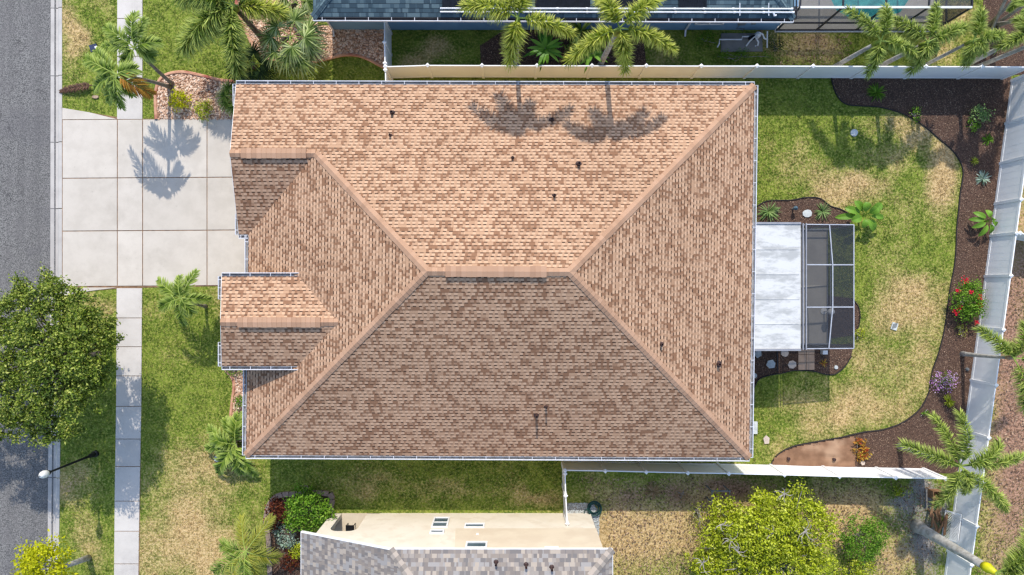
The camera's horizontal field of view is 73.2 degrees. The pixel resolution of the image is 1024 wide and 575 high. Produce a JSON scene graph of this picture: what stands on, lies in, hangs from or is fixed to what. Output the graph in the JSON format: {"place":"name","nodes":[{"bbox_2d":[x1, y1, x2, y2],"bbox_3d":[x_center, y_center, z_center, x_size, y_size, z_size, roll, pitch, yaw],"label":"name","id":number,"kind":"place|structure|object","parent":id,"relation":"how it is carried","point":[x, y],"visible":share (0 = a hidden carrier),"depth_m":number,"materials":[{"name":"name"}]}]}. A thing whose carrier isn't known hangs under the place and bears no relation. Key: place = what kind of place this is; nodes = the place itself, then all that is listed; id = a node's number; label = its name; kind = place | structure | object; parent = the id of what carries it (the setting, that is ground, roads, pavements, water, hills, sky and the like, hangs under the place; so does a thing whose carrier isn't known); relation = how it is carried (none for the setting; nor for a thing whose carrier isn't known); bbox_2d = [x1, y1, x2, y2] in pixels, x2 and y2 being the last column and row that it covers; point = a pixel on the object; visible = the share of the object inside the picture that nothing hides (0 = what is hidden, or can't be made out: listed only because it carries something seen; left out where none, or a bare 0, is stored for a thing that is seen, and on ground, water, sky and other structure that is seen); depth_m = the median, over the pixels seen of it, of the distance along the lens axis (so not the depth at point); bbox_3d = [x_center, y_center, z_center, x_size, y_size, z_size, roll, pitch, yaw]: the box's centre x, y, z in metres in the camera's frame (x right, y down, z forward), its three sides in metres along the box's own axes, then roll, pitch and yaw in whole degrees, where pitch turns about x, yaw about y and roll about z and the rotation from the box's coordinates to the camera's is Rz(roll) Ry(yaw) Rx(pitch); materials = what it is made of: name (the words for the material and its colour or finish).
{"place":"outdoors","nodes":[
{"label":"outdoors","id":0,"kind":"place"},
{"bbox_2d":[0,0,57,574],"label":"road","id":1,"kind":"structure","parent":0,"point":[25,83],"depth_m":34.59,"materials":[{"name":"grey asphalt"}]},
{"bbox_2d":[114,0,142,574],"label":"sidewalk","id":2,"kind":"structure","parent":0,"point":[127,449],"depth_m":34.47,"materials":[{"name":"concrete"}]},
{"bbox_2d":[62,108,244,294],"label":"driveway","id":3,"kind":"structure","parent":0,"point":[184,148],"depth_m":34.46,"materials":[{"name":"concrete"}]},
{"bbox_2d":[56,0,1023,574],"bbox_3d":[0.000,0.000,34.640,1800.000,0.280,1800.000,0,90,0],"label":"ground","id":4,"kind":"structure","parent":0,"point":[912,258],"depth_m":34.50,"materials":[{"name":"green plant"}]},
{"bbox_2d":[10,529,91,574],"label":"yellow tree","id":5,"kind":"object","parent":4,"relation":"on","point":[33,562],"visible":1,"depth_m":30.68,"materials":[{"name":"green plant"}]},
{"bbox_2d":[47,0,61,569],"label":"kerb","id":6,"kind":"structure","parent":4,"relation":"on","point":[56,500],"depth_m":34.57,"materials":[{"name":"concrete"}]},
{"bbox_2d":[0,262,126,451],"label":"street tree","id":7,"kind":"object","parent":4,"relation":"on","point":[63,357],"visible":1,"depth_m":29.62,"materials":[{"name":"green plant"}]},
{"bbox_2d":[39,450,98,477],"bbox_3d":[-20.802,8.305,32.415,0.350,4.170,0.350,0,90,0],"label":"street lamp","id":8,"kind":"object","parent":4,"relation":"on","point":[47,473],"visible":1,"depth_m":32.18,"materials":[{"name":"black metal"}]},
{"bbox_2d":[59,82,92,92],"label":"fallen frond","id":9,"kind":"object","parent":4,"relation":"on","point":[75,87],"visible":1,"depth_m":34.27,"materials":[{"name":"brown plant"}]},
{"bbox_2d":[156,268,212,326],"bbox_3d":[-15.399,0.550,33.095,2.662,3.032,2.670,-11,90,0],"label":"palm tree","id":10,"kind":"object","parent":4,"relation":"on","point":[185,304],"visible":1,"depth_m":31.87,"materials":[{"name":"green plant"}]},
{"bbox_2d":[154,70,233,118],"bbox_3d":[-15.888,-10.183,34.470,4.949,0.160,1.985,-22,90,0],"label":"bed edging","id":11,"kind":"object","parent":4,"relation":"on","point":[182,72],"visible":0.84,"depth_m":34.39,"materials":[{"name":"brick"}]},
{"bbox_2d":[157,74,232,118],"bbox_3d":[-15.538,-9.569,34.515,4.513,0.070,2.336,0,90,0],"label":"pebble bed","id":12,"kind":"object","parent":4,"relation":"on","point":[191,98],"visible":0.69,"depth_m":34.48,"materials":[{"name":"beige gravel"}]},
{"bbox_2d":[82,46,171,110],"bbox_3d":[-17.845,-9.473,32.325,2.770,4.582,3.004,-24,90,0],"label":"palm tree","id":13,"kind":"object","parent":12,"relation":"on","point":[116,85],"visible":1,"depth_m":30.54,"materials":[{"name":"green plant"}]},
{"bbox_2d":[101,10,174,85],"bbox_3d":[-17.197,-11.013,32.492,2.848,4.243,2.450,-22,90,0],"label":"palm tree","id":14,"kind":"object","parent":12,"relation":"on","point":[146,51],"visible":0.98,"depth_m":30.71,"materials":[{"name":"green plant"}]},
{"bbox_2d":[168,86,191,112],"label":"shrub","id":15,"kind":"object","parent":12,"relation":"on","point":[181,96],"visible":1,"depth_m":34.03,"materials":[{"name":"yellow plant"}]},
{"bbox_2d":[191,98,213,122],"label":"shrub","id":16,"kind":"object","parent":12,"relation":"on","point":[205,107],"visible":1,"depth_m":34.12,"materials":[{"name":"green plant"}]},
{"bbox_2d":[216,79,234,116],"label":"shrub","id":17,"kind":"object","parent":12,"relation":"on","point":[225,91],"visible":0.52,"depth_m":33.70,"materials":[{"name":"green plant"}]},
{"bbox_2d":[225,370,234,441],"bbox_3d":[-13.961,5.856,34.475,0.500,0.150,3.688,-6,90,0],"label":"bed edging","id":18,"kind":"object","parent":4,"relation":"on","point":[232,395],"visible":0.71,"depth_m":34.40,"materials":[{"name":"brick"}]},
{"bbox_2d":[204,411,258,477],"bbox_3d":[-13.856,7.756,33.920,2.764,1.406,3.449,0,90,0],"label":"palm tree","id":19,"kind":"object","parent":4,"relation":"on","point":[221,445],"visible":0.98,"depth_m":33.55,"materials":[{"name":"green plant"}]},
{"bbox_2d":[210,511,282,574],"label":"palm tree","id":20,"kind":"object","parent":4,"relation":"on","point":[246,561],"visible":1,"depth_m":32.83,"materials":[{"name":"green plant"}]},
{"bbox_2d":[224,39,280,82],"bbox_3d":[-12.639,-10.640,33.895,2.763,1.504,2.455,-37,90,0],"label":"fan palm","id":21,"kind":"object","parent":4,"relation":"on","point":[262,72],"visible":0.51,"depth_m":33.37,"materials":[{"name":"green plant"}]},
{"bbox_2d":[157,0,383,442],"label":"bed pebbles","id":22,"kind":"object","parent":4,"relation":"on","point":[181,77],"visible":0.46,"depth_m":34.44,"materials":[{"name":"white gravel"}]},
{"bbox_2d":[270,496,328,574],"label":"mulch bed","id":23,"kind":"object","parent":4,"relation":"on","point":[298,535],"visible":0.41,"depth_m":34.48,"materials":[{"name":"brown wood"}]},
{"bbox_2d":[263,496,287,530],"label":"shrub","id":24,"kind":"object","parent":23,"relation":"on","point":[278,513],"visible":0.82,"depth_m":33.98,"materials":[{"name":"red plant"}]},
{"bbox_2d":[274,525,299,552],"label":"shrub","id":25,"kind":"object","parent":23,"relation":"on","point":[289,543],"visible":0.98,"depth_m":34.07,"materials":[{"name":"green plant"}]},
{"bbox_2d":[275,549,299,574],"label":"shrub","id":26,"kind":"object","parent":23,"relation":"on","point":[288,564],"visible":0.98,"depth_m":34.09,"materials":[{"name":"red plant"}]},
{"bbox_2d":[288,542,300,561],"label":"shrub","id":27,"kind":"object","parent":23,"relation":"on","point":[297,549],"visible":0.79,"depth_m":34.02,"materials":[{"name":"yellow plant"}]},
{"bbox_2d":[279,484,336,532],"bbox_3d":[-9.881,10.873,33.749,2.940,1.529,2.711,0,90,0],"label":"shrub","id":28,"kind":"object","parent":23,"relation":"on","point":[296,508],"visible":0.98,"depth_m":33.43,"materials":[{"name":"green plant"}]},
{"bbox_2d":[292,482,315,497],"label":"shrub","id":29,"kind":"object","parent":4,"relation":"on","point":[306,489],"visible":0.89,"depth_m":33.67,"materials":[{"name":"green plant"}]},
{"bbox_2d":[235,0,383,68],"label":"bed edging","id":30,"kind":"object","parent":4,"relation":"on","point":[346,55],"visible":0.56,"depth_m":34.40,"materials":[{"name":"brick"}]},
{"bbox_2d":[238,0,383,65],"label":"pebble bed","id":31,"kind":"object","parent":4,"relation":"on","point":[367,52],"visible":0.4,"depth_m":34.48,"materials":[{"name":"brown gravel"}]},
{"bbox_2d":[171,0,291,83],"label":"foxtail palm","id":32,"kind":"object","parent":31,"relation":"on","point":[219,18],"visible":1,"depth_m":31.09,"materials":[{"name":"green plant"}]},
{"bbox_2d":[256,4,330,79],"bbox_3d":[-10.305,-11.512,33.177,3.724,2.977,3.564,0,90,0],"label":"fan palm","id":33,"kind":"object","parent":31,"relation":"on","point":[304,50],"visible":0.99,"depth_m":32.06,"materials":[{"name":"green plant"}]},
{"bbox_2d":[276,0,312,24],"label":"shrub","id":34,"kind":"object","parent":31,"relation":"on","point":[307,5],"visible":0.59,"depth_m":32.14,"materials":[{"name":"green plant"}]},
{"bbox_2d":[382,22,391,65],"bbox_3d":[-6.030,-11.650,33.545,0.246,1.910,2.271,0,90,0],"label":"fence","id":35,"kind":"object","parent":4,"relation":"on","point":[387,41],"visible":0.81,"depth_m":33.40,"materials":[{"name":"white plastic"}]},
{"bbox_2d":[301,513,614,574],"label":"house","id":36,"kind":"structure","parent":4,"relation":"on","point":[462,544],"depth_m":30.59,"materials":[{"name":"grey paint"}]},
{"bbox_2d":[431,517,449,527],"bbox_3d":[-3.421,11.250,33.078,0.776,1.374,0.070,0,90,0],"label":"window","id":37,"kind":"structure","parent":36,"relation":"in","point":[438,522],"depth_m":33.05,"materials":[{"name":"white paint"}]},
{"bbox_2d":[464,523,484,527],"bbox_3d":[-1.770,11.250,32.624,0.948,0.551,0.070,0,90,0],"label":"window","id":38,"kind":"structure","parent":36,"relation":"in","point":[467,525],"depth_m":32.63,"materials":[{"name":"white paint"}]},
{"bbox_2d":[465,541,486,547],"bbox_3d":[-1.549,11.215,30.083,0.935,0.703,0.070,0,90,0],"label":"window","id":39,"kind":"structure","parent":36,"relation":"in","point":[469,544],"depth_m":30.13,"materials":[{"name":"white paint"}]},
{"bbox_2d":[218,80,757,460],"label":"house","id":40,"kind":"structure","parent":4,"relation":"on","point":[560,270],"depth_m":29.97,"materials":[{"name":"brown tile"}]},
{"bbox_2d":[310,0,797,36],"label":"house","id":41,"kind":"structure","parent":4,"relation":"on","point":[377,14],"depth_m":31.49,"materials":[{"name":"teal"}]},
{"bbox_2d":[440,0,794,15],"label":"solar heater","id":42,"kind":"object","parent":41,"relation":"on","point":[451,4],"visible":0.66,"depth_m":31.24,"materials":[{"name":"black plastic"}]},
{"bbox_2d":[480,30,645,64],"bbox_3d":[2.592,-11.809,34.516,8.385,0.068,2.336,0,90,0],"label":"mulch bed","id":43,"kind":"object","parent":4,"relation":"on","point":[531,57],"visible":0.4,"depth_m":34.48,"materials":[{"name":"black wood"}]},
{"bbox_2d":[455,0,579,72],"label":"foxtail palm","id":44,"kind":"object","parent":43,"relation":"on","point":[513,41],"visible":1,"depth_m":27.26,"materials":[{"name":"green plant"}]},
{"bbox_2d":[523,30,563,69],"bbox_3d":[1.604,-11.225,33.419,1.826,2.162,1.753,42,90,0],"label":"tropical plant","id":45,"kind":"object","parent":43,"relation":"on","point":[545,46],"visible":0.96,"depth_m":32.57,"materials":[{"name":"green plant"}]},
{"bbox_2d":[562,28,598,59],"bbox_3d":[3.430,-11.820,33.710,2.125,1.596,1.648,0,90,0],"label":"shrub","id":46,"kind":"object","parent":43,"relation":"on","point":[572,43],"visible":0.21,"depth_m":33.31,"materials":[{"name":"green plant"}]},
{"bbox_2d":[566,22,595,45],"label":"shrub","id":47,"kind":"object","parent":43,"relation":"on","point":[580,28],"visible":0.59,"depth_m":32.52,"materials":[{"name":"green plant"}]},
{"bbox_2d":[580,38,608,72],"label":"tropical plant","id":48,"kind":"object","parent":43,"relation":"on","point":[591,55],"visible":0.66,"depth_m":32.74,"materials":[{"name":"green plant"}]},
{"bbox_2d":[561,0,678,77],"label":"foxtail palm","id":49,"kind":"object","parent":43,"relation":"on","point":[618,35],"visible":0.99,"depth_m":27.14,"materials":[{"name":"green plant"}]},
{"bbox_2d":[561,464,569,525],"bbox_3d":[2.559,9.996,33.545,0.236,1.910,2.570,-3,90,0],"label":"fence","id":50,"kind":"object","parent":4,"relation":"on","point":[565,495],"visible":0.97,"depth_m":33.06,"materials":[{"name":"white plastic"}]},
{"bbox_2d":[270,0,1023,574],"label":"mulch chips","id":51,"kind":"object","parent":4,"relation":"on","point":[850,220],"visible":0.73,"depth_m":34.46,"materials":[{"name":"brown wood"}]},
{"bbox_2d":[643,481,662,501],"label":"fern clump","id":52,"kind":"object","parent":4,"relation":"on","point":[653,489],"visible":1,"depth_m":34.36,"materials":[{"name":"green plant"}]},
{"bbox_2d":[671,486,689,507],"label":"shrub","id":53,"kind":"object","parent":4,"relation":"on","point":[682,494],"visible":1,"depth_m":34.23,"materials":[{"name":"green plant"}]},
{"bbox_2d":[688,480,711,535],"bbox_3d":[9.232,10.867,33.926,1.198,1.178,2.642,0,90,0],"label":"shrub","id":54,"kind":"object","parent":4,"relation":"on","point":[698,510],"visible":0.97,"depth_m":33.79,"materials":[{"name":"green plant"}]},
{"bbox_2d":[383,63,1023,79],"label":"fence","id":55,"kind":"object","parent":4,"relation":"on","point":[701,70],"visible":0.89,"depth_m":33.51,"materials":[{"name":"white plastic"}]},
{"bbox_2d":[694,29,718,49],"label":"shrub","id":56,"kind":"object","parent":4,"relation":"on","point":[707,37],"visible":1,"depth_m":34.25,"materials":[{"name":"green plant"}]},
{"bbox_2d":[721,33,762,51],"bbox_3d":[11.473,-12.225,34.515,2.080,0.170,0.928,0,90,0],"label":"equipment pad","id":57,"kind":"object","parent":4,"relation":"on","point":[733,45],"visible":0.79,"depth_m":34.43,"materials":[{"name":"concrete"}]},
{"bbox_2d":[717,31,767,47],"bbox_3d":[11.480,-12.292,34.147,2.540,0.565,0.720,0,90,0],"label":"pool plumbing","id":58,"kind":"object","parent":57,"relation":"on","point":[756,35],"visible":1,"depth_m":34.17,"materials":[{"name":"grey plastic"}]},
{"bbox_2d":[714,47,774,63],"bbox_3d":[11.516,-11.441,34.252,3.155,0.630,1.000,0,90,0],"label":"shrub","id":59,"kind":"object","parent":4,"relation":"on","point":[738,57],"visible":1,"depth_m":34.21,"materials":[{"name":"green plant"}]},
{"bbox_2d":[561,460,946,480],"bbox_3d":[11.525,8.852,33.545,18.245,1.910,0.241,1,90,0],"label":"fence","id":60,"kind":"object","parent":4,"relation":"on","point":[605,467],"visible":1,"depth_m":33.47,"materials":[{"name":"white plastic"}]},
{"bbox_2d":[683,476,842,574],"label":"tree","id":61,"kind":"object","parent":4,"relation":"on","point":[760,543],"visible":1,"depth_m":32.38,"materials":[{"name":"green plant"}]},
{"bbox_2d":[765,33,783,55],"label":"shrub","id":62,"kind":"object","parent":4,"relation":"on","point":[774,47],"visible":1,"depth_m":34.15,"materials":[{"name":"green plant"}]},
{"bbox_2d":[572,34,1023,574],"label":"leaf litter","id":63,"kind":"object","parent":4,"relation":"on","point":[995,425],"visible":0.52,"depth_m":34.43,"materials":[{"name":"brown plant"}]},
{"bbox_2d":[757,197,847,212],"bbox_3d":[14.733,-4.173,34.490,4.924,0.120,0.809,7,90,0],"label":"bed edging","id":64,"kind":"object","parent":4,"relation":"on","point":[804,197],"visible":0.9,"depth_m":34.43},
{"bbox_2d":[754,356,851,387],"bbox_3d":[14.560,4.339,34.490,5.140,0.120,0.740,-13,90,0],"label":"bed edging","id":65,"kind":"object","parent":4,"relation":"on","point":[803,370],"visible":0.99,"depth_m":34.43,"materials":[{"name":"black plastic"}]},
{"bbox_2d":[754,349,852,385],"bbox_3d":[14.562,3.920,34.515,5.057,0.070,2.176,0,90,0],"label":"mulch bed","id":66,"kind":"object","parent":4,"relation":"on","point":[820,367],"visible":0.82,"depth_m":34.48,"materials":[{"name":"brown wood"}]},
{"bbox_2d":[757,198,851,223],"bbox_3d":[14.690,-3.744,34.515,4.865,0.070,1.504,0,90,0],"label":"mulch bed","id":67,"kind":"object","parent":4,"relation":"on","point":[812,203],"visible":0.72,"depth_m":34.48,"materials":[{"name":"brown wood"}]},
{"bbox_2d":[757,202,779,221],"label":"agave","id":68,"kind":"object","parent":67,"relation":"on","point":[772,211],"visible":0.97,"depth_m":34.34,"materials":[{"name":"green plant"}]},
{"bbox_2d":[815,201,831,219],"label":"agave","id":69,"kind":"object","parent":67,"relation":"on","point":[824,212],"visible":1,"depth_m":34.35,"materials":[{"name":"green plant"}]},
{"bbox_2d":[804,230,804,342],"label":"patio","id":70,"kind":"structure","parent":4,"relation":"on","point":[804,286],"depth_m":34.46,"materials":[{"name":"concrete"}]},
{"bbox_2d":[753,222,853,350],"bbox_3d":[13.335,-0.044,32.955,4.828,3.010,5.887,0,90,0],"label":"screen enclosure","id":71,"kind":"object","parent":70,"relation":"on","point":[829,293],"visible":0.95,"depth_m":31.55,"materials":[{"name":"grey metal"}]},
{"bbox_2d":[774,0,935,32],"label":"pool deck","id":72,"kind":"structure","parent":4,"relation":"on","point":[830,3],"depth_m":34.45,"materials":[{"name":"concrete"}]},
{"bbox_2d":[776,0,972,31],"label":"pool cage","id":73,"kind":"object","parent":72,"relation":"on","point":[821,19],"visible":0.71,"depth_m":32.74,"materials":[{"name":"grey metal"}]},
{"bbox_2d":[854,302,858,331],"bbox_3d":[16.562,1.488,34.517,1.632,0.066,2.176,0,90,0],"label":"mulch bed","id":74,"kind":"object","parent":4,"relation":"on","point":[856,321],"visible":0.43,"depth_m":34.48,"materials":[{"name":"brown wood"}]},
{"bbox_2d":[833,555,881,574],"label":"shrub","id":75,"kind":"object","parent":4,"relation":"on","point":[855,569],"visible":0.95,"depth_m":33.74,"materials":[{"name":"green plant"}]},
{"bbox_2d":[835,200,883,230],"bbox_3d":[17.147,-3.684,33.940,2.180,1.220,1.392,21,90,0],"label":"banana plant","id":76,"kind":"object","parent":4,"relation":"on","point":[876,208],"visible":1,"depth_m":33.61,"materials":[{"name":"green plant"}]},
{"bbox_2d":[836,509,891,566],"bbox_3d":[17.166,12.327,33.739,2.763,1.552,3.054,0,90,0],"label":"shrub","id":77,"kind":"object","parent":4,"relation":"on","point":[867,527],"visible":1,"depth_m":33.52,"materials":[{"name":"green plant"}]},
{"bbox_2d":[771,78,963,463],"bbox_3d":[18.145,-0.120,34.490,7.583,0.120,19.953,9,90,0],"label":"bed edging","id":78,"kind":"object","parent":4,"relation":"on","point":[950,148],"visible":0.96,"depth_m":34.44,"materials":[{"name":"black plastic"}]},
{"bbox_2d":[831,2,923,80],"bbox_3d":[16.404,-10.959,32.182,2.613,4.852,4.695,-44,90,0],"label":"foxtail palm","id":79,"kind":"object","parent":4,"relation":"on","point":[904,46],"visible":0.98,"depth_m":30.31,"materials":[{"name":"green plant"}]},
{"bbox_2d":[783,76,1010,472],"bbox_3d":[18.946,-0.688,34.515,9.412,0.070,21.092,7,90,0],"label":"mulch bed","id":80,"kind":"object","parent":4,"relation":"on","point":[954,349],"visible":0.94,"depth_m":34.48,"materials":[{"name":"brown wood"}]},
{"bbox_2d":[772,436,856,466],"bbox_3d":[15.106,8.225,34.424,4.224,0.087,1.568,0,90,0],"label":"landscape fabric","id":81,"kind":"object","parent":80,"relation":"on","point":[826,452],"visible":0.99,"depth_m":34.42,"materials":[{"name":"beige fabric"}]},
{"bbox_2d":[851,437,871,462],"bbox_3d":[17.328,8.021,34.279,0.915,0.574,1.305,-28,90,0],"label":"croton","id":82,"kind":"object","parent":80,"relation":"on","point":[862,449],"visible":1,"depth_m":34.21,"materials":[{"name":"orange plant"}]},
{"bbox_2d":[866,83,885,102],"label":"grass clump","id":83,"kind":"object","parent":80,"relation":"on","point":[878,94],"visible":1,"depth_m":34.34,"materials":[{"name":"green plant"}]},
{"bbox_2d":[927,369,958,393],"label":"flower bush","id":84,"kind":"object","parent":80,"relation":"on","point":[947,378],"visible":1,"depth_m":34.20,"materials":[{"name":"purple plant"}]},
{"bbox_2d":[895,407,1023,513],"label":"foxtail palm","id":85,"kind":"object","parent":80,"relation":"on","point":[965,479],"visible":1,"depth_m":30.13,"materials":[{"name":"green plant"}]},
{"bbox_2d":[946,275,988,324],"bbox_3d":[22.390,0.613,33.862,1.909,1.304,2.468,0,90,0],"label":"flower bush","id":86,"kind":"object","parent":80,"relation":"on","point":[965,309],"visible":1,"depth_m":33.65,"materials":[{"name":"green plant"}]},
{"bbox_2d":[968,103,995,125],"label":"shrub","id":87,"kind":"object","parent":80,"relation":"on","point":[982,114],"visible":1,"depth_m":34.05,"materials":[{"name":"green plant"}]},
{"bbox_2d":[969,210,997,236],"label":"banana plant","id":88,"kind":"object","parent":80,"relation":"on","point":[981,220],"visible":1,"depth_m":33.83,"materials":[{"name":"green plant"}]},
{"bbox_2d":[976,170,990,184],"bbox_3d":[23.447,-5.427,34.350,0.749,0.417,0.897,30,90,0],"label":"bromeliad","id":89,"kind":"object","parent":80,"relation":"on","point":[983,177],"visible":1,"depth_m":34.36,"materials":[{"name":"teal plant"}]},
{"bbox_2d":[959,319,1023,415],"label":"foxtail palm","id":90,"kind":"object","parent":80,"relation":"on","point":[1012,349],"visible":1,"depth_m":30.88,"materials":[{"name":"green plant"}]},
{"bbox_2d":[878,0,970,78],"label":"foxtail palm","id":91,"kind":"object","parent":4,"relation":"on","point":[932,45],"visible":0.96,"depth_m":30.29,"materials":[{"name":"green plant"}]},
{"bbox_2d":[928,489,941,499],"bbox_3d":[21.034,10.263,34.250,0.530,0.480,0.430,0,90,0],"label":"wooden crate","id":92,"kind":"object","parent":4,"relation":"on","point":[932,493],"visible":0.67,"depth_m":34.24,"materials":[{"name":"brown wood"}]},
{"bbox_2d":[942,510,961,542],"bbox_3d":[21.712,11.794,34.095,0.330,0.800,1.490,8,90,0],"label":"lattice panel","id":93,"kind":"object","parent":4,"relation":"on","point":[958,523],"visible":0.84,"depth_m":34.00,"materials":[{"name":"white plastic"}]},
{"bbox_2d":[923,5,1007,69],"bbox_3d":[20.621,-11.099,32.157,2.210,4.888,2.365,44,90,0],"label":"foxtail palm","id":94,"kind":"object","parent":4,"relation":"on","point":[978,48],"visible":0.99,"depth_m":30.25,"materials":[{"name":"green plant"}]},
{"bbox_2d":[909,507,1023,574],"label":"foxtail palm","id":95,"kind":"object","parent":4,"relation":"on","point":[1014,563],"visible":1,"depth_m":29.76,"materials":[{"name":"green plant"}]},
{"bbox_2d":[944,74,1023,574],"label":"fence","id":96,"kind":"object","parent":4,"relation":"on","point":[998,276],"visible":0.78,"depth_m":33.54,"materials":[{"name":"white plastic"}]},
{"bbox_2d":[965,13,1023,65],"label":"foxtail palm","id":97,"kind":"object","parent":4,"relation":"on","point":[1008,42],"visible":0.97,"depth_m":30.16,"materials":[{"name":"green plant"}]},
{"bbox_2d":[971,0,1023,74],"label":"mulch bed","id":98,"kind":"object","parent":4,"relation":"on","point":[1013,56],"visible":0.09,"depth_m":34.48,"materials":[{"name":"brown wood"}]},
{"bbox_2d":[973,29,1023,65],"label":"foxtail palm","id":99,"kind":"object","parent":98,"relation":"on","point":[997,58],"visible":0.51,"depth_m":32.38,"materials":[{"name":"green plant"}]},
{"bbox_2d":[988,0,1023,29],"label":"palm clump","id":100,"kind":"object","parent":98,"relation":"on","point":[1010,6],"visible":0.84,"depth_m":32.86,"materials":[{"name":"green plant"}]},
{"bbox_2d":[567,503,599,533],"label":"gravel","id":101,"kind":"structure","parent":0,"point":[582,511],"depth_m":34.46,"materials":[{"name":"grey gravel"}]},
{"bbox_2d":[584,501,601,516],"bbox_3d":[4.016,11.065,34.371,0.925,0.225,0.864,0,90,0],"label":"garden hose","id":102,"kind":"object","parent":101,"relation":"on","point":[596,503],"visible":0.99,"depth_m":34.32,"materials":[{"name":"green rubber"}]},
{"bbox_2d":[832,0,907,5],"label":"pool water","id":103,"kind":"structure","parent":0,"point":[870,2],"depth_m":34.49,"materials":[{"name":"teal liquid"}]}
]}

